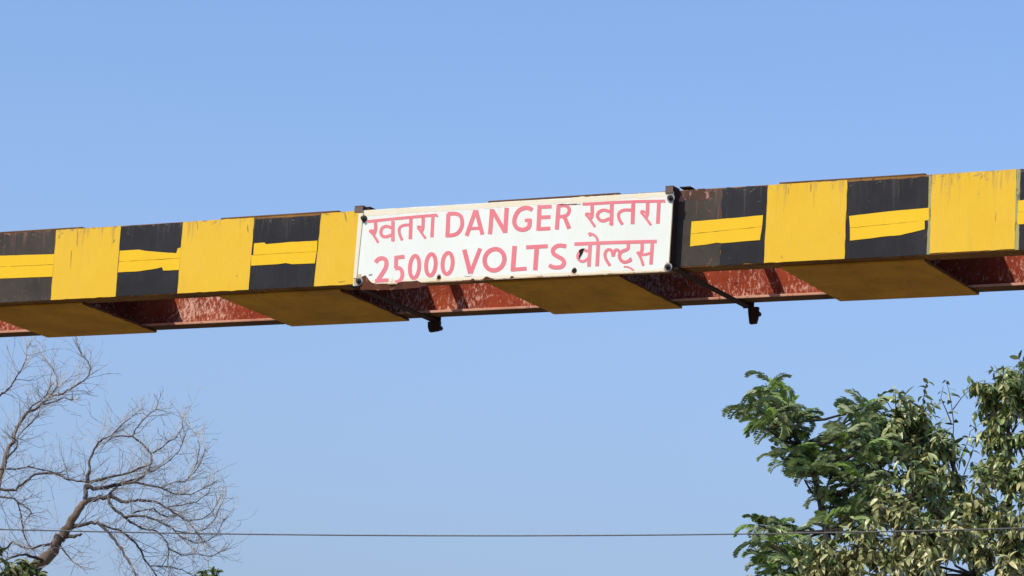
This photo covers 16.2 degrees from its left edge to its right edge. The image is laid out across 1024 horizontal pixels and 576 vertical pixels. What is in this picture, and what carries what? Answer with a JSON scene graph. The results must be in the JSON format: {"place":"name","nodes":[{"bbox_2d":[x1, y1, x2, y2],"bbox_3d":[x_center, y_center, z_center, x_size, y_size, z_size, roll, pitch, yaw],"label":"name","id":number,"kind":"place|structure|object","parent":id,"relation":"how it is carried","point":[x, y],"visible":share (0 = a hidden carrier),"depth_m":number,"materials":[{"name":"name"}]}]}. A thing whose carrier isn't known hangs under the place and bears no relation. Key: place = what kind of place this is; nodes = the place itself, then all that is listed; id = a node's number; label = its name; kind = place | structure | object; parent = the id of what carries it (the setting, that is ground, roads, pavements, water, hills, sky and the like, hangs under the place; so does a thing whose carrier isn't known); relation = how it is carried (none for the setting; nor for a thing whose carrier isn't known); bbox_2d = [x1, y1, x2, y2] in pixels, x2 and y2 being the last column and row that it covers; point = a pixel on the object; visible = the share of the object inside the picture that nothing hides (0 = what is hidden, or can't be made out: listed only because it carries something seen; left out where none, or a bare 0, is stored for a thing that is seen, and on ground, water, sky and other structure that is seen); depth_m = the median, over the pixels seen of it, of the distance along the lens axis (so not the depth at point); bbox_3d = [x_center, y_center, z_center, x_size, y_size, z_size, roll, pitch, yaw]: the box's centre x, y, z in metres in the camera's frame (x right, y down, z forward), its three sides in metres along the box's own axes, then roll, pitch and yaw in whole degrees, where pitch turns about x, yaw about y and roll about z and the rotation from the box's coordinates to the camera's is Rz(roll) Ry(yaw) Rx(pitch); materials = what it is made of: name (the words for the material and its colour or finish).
{"place":"outdoors","nodes":[
{"label":"outdoors","id":0,"kind":"place"},
{"bbox_2d":[0,527,1023,535],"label":"overhead wire","id":1,"kind":"object","parent":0,"point":[514,535],"visible":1,"depth_m":27.24,"materials":[{"name":"black metal"}]},
{"bbox_2d":[0,0,1023,575],"label":"sky","id":2,"kind":"structure","parent":0,"point":[113,112],"materials":[{"name":"blue"}]},
{"label":"ground","id":3,"kind":"structure","parent":0,"visible":0},
{"bbox_2d":[0,546,47,575],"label":"leafy tree","id":4,"kind":"object","parent":3,"relation":"on","point":[15,570],"visible":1,"depth_m":39.22,"materials":[{"name":"green plant"}]},
{"bbox_2d":[0,336,257,575],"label":"bare tree","id":5,"kind":"object","parent":3,"relation":"on","point":[48,555],"visible":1,"depth_m":40.30,"materials":[{"name":"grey plant"}]},
{"bbox_2d":[195,566,223,575],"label":"leafy tree","id":6,"kind":"object","parent":3,"relation":"on","point":[212,570],"visible":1,"depth_m":38.04,"materials":[{"name":"green plant"}]},
{"bbox_2d":[0,169,1023,337],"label":"height gauge","id":7,"kind":"object","parent":3,"relation":"on","point":[922,235],"visible":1,"depth_m":14.03,"materials":[{"name":"yellow metal"}]},
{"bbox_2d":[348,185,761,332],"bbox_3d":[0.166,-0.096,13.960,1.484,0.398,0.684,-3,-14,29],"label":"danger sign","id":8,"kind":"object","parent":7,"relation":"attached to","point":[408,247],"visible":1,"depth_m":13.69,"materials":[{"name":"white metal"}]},
{"bbox_2d":[721,370,906,575],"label":"feathery tree","id":9,"kind":"object","parent":3,"relation":"on","point":[778,420],"visible":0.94,"depth_m":31.26,"materials":[{"name":"green plant"}]},
{"bbox_2d":[789,350,1023,575],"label":"broadleaf tree","id":10,"kind":"object","parent":3,"relation":"on","point":[913,553],"visible":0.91,"depth_m":30.81,"materials":[{"name":"green plant"}]}
]}

